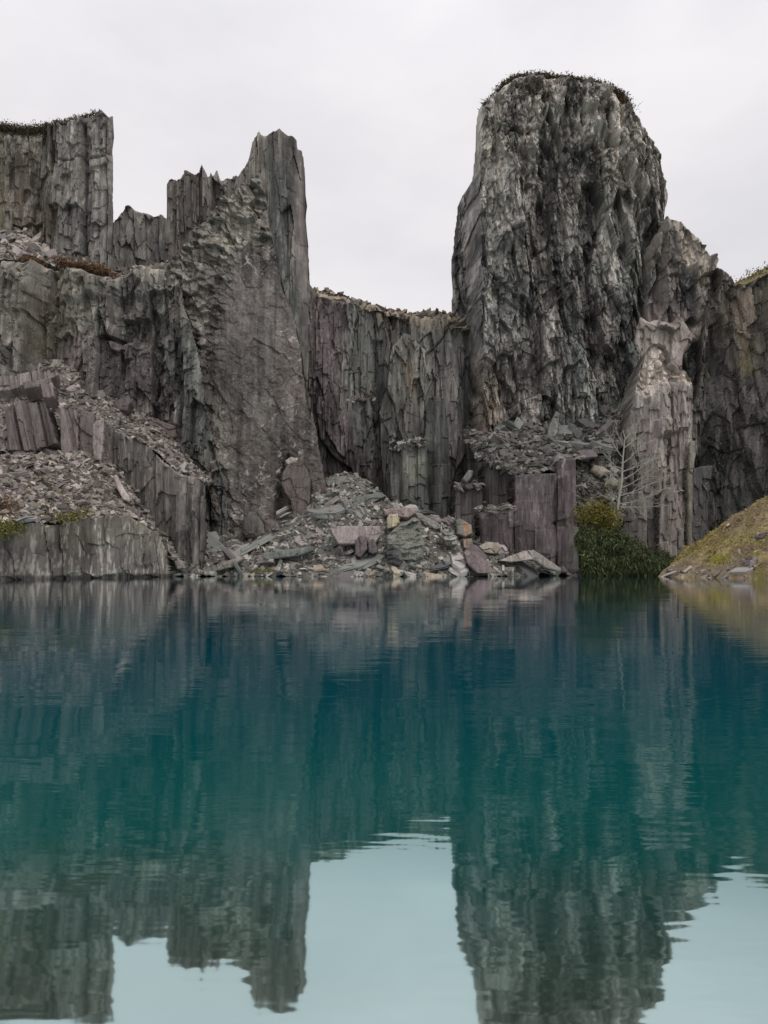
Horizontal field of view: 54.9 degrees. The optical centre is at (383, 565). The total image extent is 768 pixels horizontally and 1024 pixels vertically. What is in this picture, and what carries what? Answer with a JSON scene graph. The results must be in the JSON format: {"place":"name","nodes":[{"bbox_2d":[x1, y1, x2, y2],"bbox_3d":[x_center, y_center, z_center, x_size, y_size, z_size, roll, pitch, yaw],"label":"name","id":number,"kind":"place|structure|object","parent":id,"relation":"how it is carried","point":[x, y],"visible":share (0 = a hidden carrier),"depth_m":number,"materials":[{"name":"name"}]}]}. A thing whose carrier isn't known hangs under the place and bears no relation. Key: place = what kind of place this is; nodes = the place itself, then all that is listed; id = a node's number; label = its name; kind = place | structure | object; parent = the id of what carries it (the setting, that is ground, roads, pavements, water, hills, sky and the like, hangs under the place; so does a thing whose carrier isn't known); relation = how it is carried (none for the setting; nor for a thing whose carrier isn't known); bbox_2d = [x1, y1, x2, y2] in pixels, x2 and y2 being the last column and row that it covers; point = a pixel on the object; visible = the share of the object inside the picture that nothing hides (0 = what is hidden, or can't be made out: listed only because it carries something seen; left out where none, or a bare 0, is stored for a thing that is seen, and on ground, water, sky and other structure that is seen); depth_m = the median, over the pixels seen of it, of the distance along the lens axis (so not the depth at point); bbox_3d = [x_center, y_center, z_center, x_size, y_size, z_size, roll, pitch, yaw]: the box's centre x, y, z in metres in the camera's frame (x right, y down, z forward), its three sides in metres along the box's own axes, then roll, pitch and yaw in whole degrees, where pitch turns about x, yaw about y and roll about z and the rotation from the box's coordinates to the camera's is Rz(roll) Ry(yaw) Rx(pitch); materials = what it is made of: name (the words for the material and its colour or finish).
{"place":"outdoors","nodes":[
{"label":"outdoors","id":0,"kind":"place"},
{"bbox_2d":[0,109,116,273],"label":"rock tower","id":1,"kind":"structure","parent":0,"point":[56,186],"depth_m":78.34,"materials":[{"name":"stone"}]},
{"bbox_2d":[0,118,52,138],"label":"heather","id":2,"kind":"object","parent":1,"relation":"on","point":[20,130],"visible":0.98,"depth_m":78.67,"materials":[{"name":"brown plant"}]},
{"bbox_2d":[44,109,99,126],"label":"heather","id":3,"kind":"object","parent":1,"relation":"on","point":[85,115],"visible":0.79,"depth_m":78.19,"materials":[{"name":"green plant"}]},
{"bbox_2d":[0,233,123,277],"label":"scree slope","id":4,"kind":"structure","parent":0,"point":[35,251],"depth_m":75.17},
{"bbox_2d":[14,254,47,267],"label":"heather","id":5,"kind":"object","parent":4,"relation":"on","point":[38,260],"visible":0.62,"depth_m":71.98,"materials":[{"name":"brown plant"}]},
{"bbox_2d":[51,253,117,278],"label":"heather","id":6,"kind":"object","parent":4,"relation":"on","point":[97,268],"visible":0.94,"depth_m":72.28,"materials":[{"name":"brown plant"}]},
{"bbox_2d":[0,227,171,278],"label":"rubble","id":7,"kind":"object","parent":4,"relation":"on","point":[9,253],"visible":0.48,"depth_m":76.13,"materials":[{"name":"stone"}]},
{"bbox_2d":[1,453,169,552],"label":"scree slope","id":8,"kind":"structure","parent":0,"point":[33,475],"depth_m":54.51,"materials":[{"name":"stone"}]},
{"bbox_2d":[0,493,21,514],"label":"heather","id":9,"kind":"object","parent":8,"relation":"on","point":[6,505],"visible":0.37,"depth_m":47.36,"materials":[{"name":"brown plant"}]},
{"bbox_2d":[0,513,27,539],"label":"grass","id":10,"kind":"structure","parent":8,"relation":"on","point":[5,525],"depth_m":44.90,"materials":[{"name":"green plant"}]},
{"bbox_2d":[0,471,30,477],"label":"slate slab","id":11,"kind":"structure","parent":8,"relation":"on","point":[24,474],"depth_m":54.37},
{"bbox_2d":[60,407,80,453],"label":"slate block","id":12,"kind":"structure","parent":8,"relation":"on","point":[70,428],"depth_m":62.75,"materials":[{"name":"stone"}]},
{"bbox_2d":[46,504,96,527],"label":"grass","id":13,"kind":"structure","parent":8,"relation":"on","point":[75,516],"depth_m":50.00,"materials":[{"name":"green plant"}]},
{"bbox_2d":[79,410,96,452],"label":"slate block","id":14,"kind":"structure","parent":8,"relation":"on","point":[87,420],"depth_m":62.81,"materials":[{"name":"stone"}]},
{"bbox_2d":[0,449,177,559],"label":"rubble","id":15,"kind":"object","parent":8,"relation":"on","point":[80,488],"visible":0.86,"depth_m":55.60,"materials":[{"name":"stone"}]},
{"bbox_2d":[92,419,108,462],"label":"slate slab","id":16,"kind":"structure","parent":8,"relation":"on","point":[100,439],"depth_m":61.95,"materials":[{"name":"stone"}]},
{"bbox_2d":[114,474,133,505],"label":"slate slab","id":17,"kind":"structure","parent":8,"relation":"on","point":[122,490],"depth_m":57.31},
{"bbox_2d":[0,359,211,483],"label":"scree slope","id":18,"kind":"structure","parent":0,"point":[81,407],"depth_m":67.25,"materials":[{"name":"stone"}]},
{"bbox_2d":[0,367,60,400],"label":"slate slab","id":19,"kind":"structure","parent":18,"relation":"on","point":[11,386],"depth_m":66.59,"materials":[{"name":"stone"}]},
{"bbox_2d":[5,401,60,454],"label":"slate block","id":20,"kind":"structure","parent":18,"relation":"on","point":[31,426],"depth_m":61.48,"materials":[{"name":"stone"}]},
{"bbox_2d":[0,359,216,487],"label":"rubble","id":21,"kind":"object","parent":18,"relation":"on","point":[147,436],"visible":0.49,"depth_m":67.09,"materials":[{"name":"stone"}]},
{"bbox_2d":[23,378,51,400],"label":"slate block","id":22,"kind":"object","parent":21,"relation":"on","point":[32,390],"depth_m":65.39,"materials":[{"name":"stone"}]},
{"bbox_2d":[41,382,58,407],"bbox_3d":[-29.303,-14.917,64.843,1.438,2.065,1.344,0,0,0],"label":"slate block","id":23,"kind":"object","parent":21,"relation":"on","point":[50,394],"depth_m":64.46,"materials":[{"name":"stone"}]},
{"bbox_2d":[117,392,134,416],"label":"slate slab","id":24,"kind":"structure","parent":18,"relation":"on","point":[125,406],"depth_m":68.56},
{"bbox_2d":[148,420,178,439],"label":"slate block","id":25,"kind":"object","parent":18,"relation":"on","point":[171,430],"depth_m":69.50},
{"bbox_2d":[163,174,327,535],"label":"cleavage cliff","id":26,"kind":"structure","parent":0,"point":[223,268],"depth_m":70.07,"materials":[{"name":"stone"}]},
{"bbox_2d":[170,473,581,576],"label":"scree slope","id":27,"kind":"structure","parent":0,"point":[334,572],"depth_m":62.65,"materials":[{"name":"stone"}]},
{"bbox_2d":[241,512,265,538],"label":"boulder","id":28,"kind":"object","parent":27,"relation":"on","point":[253,526],"visible":0.86,"depth_m":65.87,"materials":[{"name":"stone"}]},
{"bbox_2d":[264,519,279,531],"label":"boulder","id":29,"kind":"object","parent":27,"relation":"on","point":[269,524],"visible":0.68,"depth_m":66.38,"materials":[{"name":"stone"}]},
{"bbox_2d":[281,462,312,516],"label":"rock slab","id":30,"kind":"object","parent":27,"relation":"on","point":[296,482],"visible":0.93,"depth_m":66.77,"materials":[{"name":"stone"}]},
{"bbox_2d":[311,505,349,519],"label":"slate slab","id":31,"kind":"structure","parent":27,"relation":"on","point":[340,510],"depth_m":64.87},
{"bbox_2d":[170,471,579,576],"bbox_3d":[0.203,-3.858,65.466,35.264,10.732,14.483,0,0,0],"label":"rubble","id":32,"kind":"object","parent":27,"relation":"on","point":[323,559],"visible":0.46,"depth_m":62.85,"materials":[{"name":"stone"}]},
{"bbox_2d":[173,553,188,568],"bbox_3d":[-16.286,-0.336,58.934,1.354,1.295,1.404,0,0,0],"label":"slate slab","id":33,"kind":"object","parent":32,"relation":"on","point":[179,562],"depth_m":58.42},
{"bbox_2d":[206,531,225,553],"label":"slate slab","id":34,"kind":"structure","parent":32,"relation":"on","point":[213,541],"depth_m":64.61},
{"bbox_2d":[215,556,244,569],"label":"slate slab","id":35,"kind":"structure","parent":32,"relation":"on","point":[228,564],"depth_m":59.35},
{"bbox_2d":[240,534,275,555],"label":"slate slab","id":36,"kind":"structure","parent":32,"relation":"on","point":[255,544],"depth_m":63.61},
{"bbox_2d":[275,506,291,520],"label":"slate slab","id":37,"kind":"structure","parent":32,"relation":"on","point":[282,511],"depth_m":66.99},
{"bbox_2d":[261,546,314,559],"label":"slate slab","id":38,"kind":"structure","parent":32,"relation":"on","point":[290,553],"depth_m":60.00,"materials":[{"name":"stone"}]},
{"bbox_2d":[307,509,327,518],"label":"slate slab","id":39,"kind":"structure","parent":32,"relation":"on","point":[320,514],"depth_m":64.76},
{"bbox_2d":[326,476,345,486],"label":"slate slab","id":40,"kind":"structure","parent":32,"relation":"on","point":[334,480],"depth_m":69.47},
{"bbox_2d":[329,526,382,545],"bbox_3d":[-2.343,-2.433,61.069,4.450,1.612,1.761,0,0,0],"label":"slate block","id":41,"kind":"object","parent":32,"relation":"on","point":[345,535],"depth_m":60.59,"materials":[{"name":"stone"}]},
{"bbox_2d":[338,554,382,572],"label":"slate slab","id":42,"kind":"structure","parent":32,"relation":"on","point":[368,562],"depth_m":59.56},
{"bbox_2d":[354,535,367,557],"bbox_3d":[-1.864,-1.502,60.312,1.282,1.835,1.343,0,0,0],"label":"slate slab","id":43,"kind":"object","parent":32,"relation":"on","point":[361,546],"depth_m":59.74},
{"bbox_2d":[352,492,385,503],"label":"slate slab","id":44,"kind":"structure","parent":32,"relation":"on","point":[376,497],"depth_m":66.08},
{"bbox_2d":[368,539,378,554],"bbox_3d":[-0.861,-1.477,60.161,1.046,1.297,1.300,0,0,0],"label":"slate slab","id":45,"kind":"object","parent":32,"relation":"on","point":[373,548],"depth_m":59.68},
{"bbox_2d":[383,508,415,520],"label":"slate slab","id":46,"kind":"structure","parent":32,"relation":"on","point":[406,514],"depth_m":63.60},
{"bbox_2d":[415,513,440,530],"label":"slate slab","id":47,"kind":"structure","parent":32,"relation":"on","point":[429,521],"depth_m":64.99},
{"bbox_2d":[438,530,458,546],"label":"slate slab","id":48,"kind":"structure","parent":32,"relation":"on","point":[448,538],"depth_m":61.79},
{"bbox_2d":[448,555,468,576],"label":"slate slab","id":49,"kind":"structure","parent":32,"relation":"on","point":[459,568],"depth_m":59.28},
{"bbox_2d":[463,543,486,560],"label":"slate slab","id":50,"kind":"structure","parent":32,"relation":"on","point":[474,549],"depth_m":61.79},
{"bbox_2d":[462,550,492,572],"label":"slate slab","id":51,"kind":"structure","parent":32,"relation":"on","point":[476,563],"depth_m":59.17,"materials":[{"name":"stone"}]},
{"bbox_2d":[479,542,500,554],"bbox_3d":[9.052,-1.441,63.581,2.104,1.134,1.633,0,0,0],"label":"stone block","id":52,"kind":"object","parent":32,"relation":"on","point":[491,548],"depth_m":63.00,"materials":[{"name":"stone"}]},
{"bbox_2d":[501,550,532,561],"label":"slate slab","id":53,"kind":"structure","parent":32,"relation":"on","point":[521,556],"depth_m":61.55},
{"bbox_2d":[513,561,538,575],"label":"slate slab","id":54,"kind":"structure","parent":32,"relation":"on","point":[526,569],"depth_m":61.93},
{"bbox_2d":[528,550,560,571],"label":"slate slab","id":55,"kind":"structure","parent":32,"relation":"on","point":[539,559],"depth_m":61.38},
{"bbox_2d":[386,514,399,530],"bbox_3d":[0.755,-3.588,62.142,1.262,1.401,1.244,0,0,0],"label":"stone block","id":56,"kind":"object","parent":27,"relation":"on","point":[392,522],"depth_m":61.62,"materials":[{"name":"stone"}]},
{"bbox_2d":[385,544,402,565],"bbox_3d":[0.838,-0.828,60.255,1.700,1.802,2.776,0,0,0],"label":"boulder","id":57,"kind":"object","parent":27,"relation":"on","point":[393,554],"visible":0.96,"depth_m":59.22,"materials":[{"name":"stone"}]},
{"bbox_2d":[386,517,425,562],"bbox_3d":[1.802,-2.011,61.273,3.416,3.898,3.201,0,0,0],"label":"boulder","id":58,"kind":"object","parent":27,"relation":"on","point":[406,537],"visible":0.88,"depth_m":60.22,"materials":[{"name":"stone"}]},
{"bbox_2d":[0,575,767,1023],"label":"water","id":59,"kind":"structure","parent":0,"point":[280,799],"depth_m":2.83,"materials":[{"name":"teal liquid"}]},
{"bbox_2d":[107,423,207,575],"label":"terrace wall","id":60,"kind":"structure","parent":59,"relation":"in","point":[171,499],"depth_m":61.51,"materials":[{"name":"stone"}]},
{"bbox_2d":[387,397,451,517],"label":"rock buttress","id":61,"kind":"object","parent":59,"relation":"in","point":[419,477],"visible":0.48,"depth_m":74.67,"materials":[{"name":"stone"}]},
{"bbox_2d":[387,437,428,450],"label":"rubble","id":62,"kind":"object","parent":61,"relation":"on","point":[393,445],"visible":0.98,"depth_m":73.95,"materials":[{"name":"stone"}]},
{"bbox_2d":[450,463,519,535],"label":"block wall","id":63,"kind":"structure","parent":59,"relation":"in","point":[494,492],"depth_m":69.88,"materials":[{"name":"stone"}]},
{"bbox_2d":[454,480,485,492],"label":"rubble","id":64,"kind":"object","parent":63,"relation":"on","point":[462,487],"visible":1,"depth_m":68.89,"materials":[{"name":"stone"}]},
{"bbox_2d":[461,470,472,483],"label":"slate slab","id":65,"kind":"object","parent":64,"relation":"on","point":[467,477],"depth_m":68.50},
{"bbox_2d":[474,458,578,575],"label":"block wall","id":66,"kind":"structure","parent":59,"relation":"in","point":[545,503],"depth_m":64.81,"materials":[{"name":"stone"}]},
{"bbox_2d":[472,501,516,513],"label":"rubble","id":67,"kind":"object","parent":66,"relation":"on","point":[490,507],"visible":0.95,"depth_m":65.21,"materials":[{"name":"stone"}]},
{"bbox_2d":[572,524,675,575],"bbox_3d":[21.085,-0.770,62.155,10.407,5.501,3.522,0,0,0],"label":"bush","id":68,"kind":"object","parent":59,"relation":"in","point":[625,555],"visible":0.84,"depth_m":61.58,"materials":[{"name":"green plant"}]},
{"bbox_2d":[615,491,647,552],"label":"rock block","id":69,"kind":"object","parent":59,"relation":"in","point":[637,528],"visible":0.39,"depth_m":66.00,"materials":[{"name":"stone"}]},
{"bbox_2d":[634,451,659,552],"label":"rock block","id":70,"kind":"object","parent":59,"relation":"in","point":[651,517],"visible":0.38,"depth_m":66.78,"materials":[{"name":"stone"}]},
{"bbox_2d":[653,487,676,556],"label":"rock block","id":71,"kind":"object","parent":59,"relation":"in","point":[665,534],"visible":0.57,"depth_m":65.41,"materials":[{"name":"stone"}]},
{"bbox_2d":[683,441,696,546],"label":"rock block","id":72,"kind":"object","parent":59,"relation":"in","point":[691,448],"visible":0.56,"depth_m":68.36,"materials":[{"name":"stone"}]},
{"bbox_2d":[692,466,711,542],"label":"rock block","id":73,"kind":"object","parent":59,"relation":"in","point":[701,484],"visible":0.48,"depth_m":69.33,"materials":[{"name":"stone"}]},
{"bbox_2d":[0,0,767,312],"label":"sky","id":74,"kind":"structure","parent":0,"point":[379,100],"materials":[{"name":"white"}]},
{"bbox_2d":[319,291,468,328],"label":"scree slope","id":75,"kind":"structure","parent":0,"point":[433,316],"depth_m":80.50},
{"bbox_2d":[313,287,468,330],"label":"rubble","id":76,"kind":"object","parent":75,"relation":"on","point":[327,292],"visible":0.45,"depth_m":82.40,"materials":[{"name":"stone"}]},
{"bbox_2d":[469,416,623,474],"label":"scree slope","id":77,"kind":"structure","parent":0,"point":[549,467],"depth_m":69.43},
{"bbox_2d":[462,407,625,475],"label":"rubble","id":78,"kind":"object","parent":77,"relation":"on","point":[514,454],"visible":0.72,"depth_m":70.62,"materials":[{"name":"stone"}]},
{"bbox_2d":[546,411,559,436],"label":"rock block","id":79,"kind":"object","parent":77,"relation":"on","point":[552,429],"visible":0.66,"depth_m":72.44,"materials":[{"name":"stone"}]},
{"bbox_2d":[576,418,596,428],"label":"boulder","id":80,"kind":"object","parent":77,"relation":"on","point":[583,422],"visible":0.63,"depth_m":74.80,"materials":[{"name":"stone"}]},
{"bbox_2d":[579,449,597,460],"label":"boulder","id":81,"kind":"object","parent":77,"relation":"on","point":[590,454],"visible":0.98,"depth_m":66.22,"materials":[{"name":"stone"}]},
{"bbox_2d":[590,440,612,453],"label":"boulder","id":82,"kind":"object","parent":77,"relation":"on","point":[596,443],"visible":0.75,"depth_m":67.62,"materials":[{"name":"stone"}]},
{"bbox_2d":[640,216,733,389],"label":"rock shoulder","id":83,"kind":"object","parent":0,"point":[683,276],"visible":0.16,"depth_m":77.57,"materials":[{"name":"stone"}]},
{"bbox_2d":[658,495,767,578],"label":"moss mound","id":84,"kind":"object","parent":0,"point":[762,571],"visible":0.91,"depth_m":55.21,"materials":[{"name":"plant"}]},
{"bbox_2d":[661,507,767,577],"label":"rubble","id":85,"kind":"object","parent":84,"relation":"on","point":[713,575],"visible":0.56,"depth_m":55.01,"materials":[{"name":"stone"}]},
{"bbox_2d":[729,567,752,573],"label":"slate slab","id":86,"kind":"structure","parent":84,"relation":"on","point":[742,570],"depth_m":50.90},
{"bbox_2d":[742,556,757,567],"bbox_3d":[25.318,-0.204,51.010,0.977,0.805,1.344,0,0,0],"label":"slate slab","id":87,"kind":"object","parent":84,"relation":"on","point":[749,562],"depth_m":50.65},
{"bbox_2d":[734,267,767,285],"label":"hill","id":88,"kind":"structure","parent":0,"point":[746,281],"depth_m":84.30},
{"bbox_2d":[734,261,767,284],"bbox_3d":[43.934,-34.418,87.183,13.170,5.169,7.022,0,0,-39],"label":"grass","id":89,"kind":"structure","parent":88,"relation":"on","point":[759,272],"depth_m":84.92,"materials":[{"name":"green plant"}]},
{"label":"scree slope","id":90,"kind":"structure","parent":0,"visible":0},
{"bbox_2d":[589,465,607,477],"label":"boulder","id":91,"kind":"object","parent":90,"relation":"on","point":[594,470],"visible":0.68,"depth_m":66.80,"materials":[{"name":"stone"}]},
{"bbox_2d":[566,494,633,537],"bbox_3d":[18.505,-4.338,63.143,5.804,4.803,3.774,0,0,0],"label":"bush","id":92,"kind":"object","parent":90,"relation":"on","point":[604,513],"visible":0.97,"depth_m":63.11,"materials":[{"name":"green plant"}]},
{"bbox_2d":[596,418,675,519],"bbox_3d":[21.490,-8.245,62.592,6.368,8.799,4.420,0,0,33],"label":"bare tree","id":93,"kind":"object","parent":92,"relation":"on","point":[622,478],"visible":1,"depth_m":62.85,"materials":[{"name":"grey plant"}]},
{"bbox_2d":[576,450,634,531],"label":"rubble","id":94,"kind":"object","parent":90,"relation":"on","point":[583,468],"visible":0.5,"depth_m":66.44,"materials":[{"name":"stone"}]},
{"bbox_2d":[601,477,618,490],"bbox_3d":[20.094,-7.096,65.893,1.484,1.413,2.514,0,0,0],"label":"boulder","id":95,"kind":"object","parent":90,"relation":"on","point":[613,484],"visible":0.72,"depth_m":64.83,"materials":[{"name":"stone"}]},
{"bbox_3d":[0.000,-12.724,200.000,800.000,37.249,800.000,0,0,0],"label":"ground","id":96,"kind":"structure","parent":0,"visible":0},
{"bbox_2d":[0,515,174,579],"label":"rock ledge","id":97,"kind":"object","parent":96,"relation":"on","point":[123,546],"visible":0.72,"depth_m":51.10,"materials":[{"name":"stone"}]},
{"bbox_2d":[0,259,227,535],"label":"cliff wall","id":98,"kind":"structure","parent":96,"relation":"on","point":[118,338],"depth_m":70.31,"materials":[{"name":"stone"}]},
{"bbox_2d":[112,205,166,269],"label":"rock stub","id":99,"kind":"object","parent":96,"relation":"on","point":[138,237],"visible":0.37,"depth_m":84.91,"materials":[{"name":"stone"}]},
{"bbox_2d":[233,128,323,470],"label":"rock pinnacle","id":100,"kind":"object","parent":96,"relation":"on","point":[275,162],"visible":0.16,"depth_m":75.00,"materials":[{"name":"stone"}]},
{"bbox_2d":[164,164,237,262],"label":"rock ridge","id":101,"kind":"object","parent":100,"relation":"attached to","point":[193,201],"visible":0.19,"depth_m":80.71,"materials":[{"name":"stone"}]},
{"bbox_2d":[307,285,471,497],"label":"cliff wall","id":102,"kind":"structure","parent":96,"relation":"on","point":[401,370],"depth_m":78.90,"materials":[{"name":"stone"}]},
{"bbox_2d":[346,394,375,403],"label":"rubble","id":103,"kind":"object","parent":102,"relation":"on","point":[371,398],"visible":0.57,"depth_m":78.55,"materials":[{"name":"stone"}]},
{"bbox_2d":[451,74,667,568],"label":"rock tower","id":104,"kind":"structure","parent":96,"relation":"on","point":[561,209],"depth_m":76.63,"materials":[{"name":"stone"}]},
{"bbox_2d":[511,76,555,104],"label":"heather","id":105,"kind":"object","parent":104,"relation":"on","point":[536,93],"visible":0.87,"depth_m":76.28,"materials":[{"name":"green plant"}]},
{"bbox_2d":[496,69,633,103],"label":"heather","id":106,"kind":"object","parent":104,"relation":"on","point":[620,95],"visible":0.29,"depth_m":78.08,"materials":[{"name":"green plant"}]},
{"bbox_2d":[633,316,691,369],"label":"rock scar","id":107,"kind":"object","parent":104,"relation":"on","point":[677,330],"visible":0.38,"depth_m":76.38,"materials":[{"name":"stone"}]},
{"bbox_2d":[608,342,692,554],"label":"rock pillar","id":108,"kind":"object","parent":96,"relation":"on","point":[658,395],"visible":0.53,"depth_m":68.68,"materials":[{"name":"stone"}]},
{"bbox_2d":[692,274,767,530],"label":"cliff wall","id":109,"kind":"structure","parent":96,"relation":"on","point":[730,417],"depth_m":74.92,"materials":[{"name":"stone"}]},
{"bbox_3d":[6.768,-2.146,64.790,1.338,0.275,1.542,-27,-3,-7],"label":"slate slab","id":110,"kind":"object","parent":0,"visible":0},
{"bbox_2d":[454,518,472,538],"bbox_3d":[6.922,-3.204,64.721,1.679,1.811,1.578,0,0,0],"label":"stone block","id":111,"kind":"object","parent":110,"relation":"on","point":[463,528],"depth_m":64.21,"materials":[{"name":"stone"}]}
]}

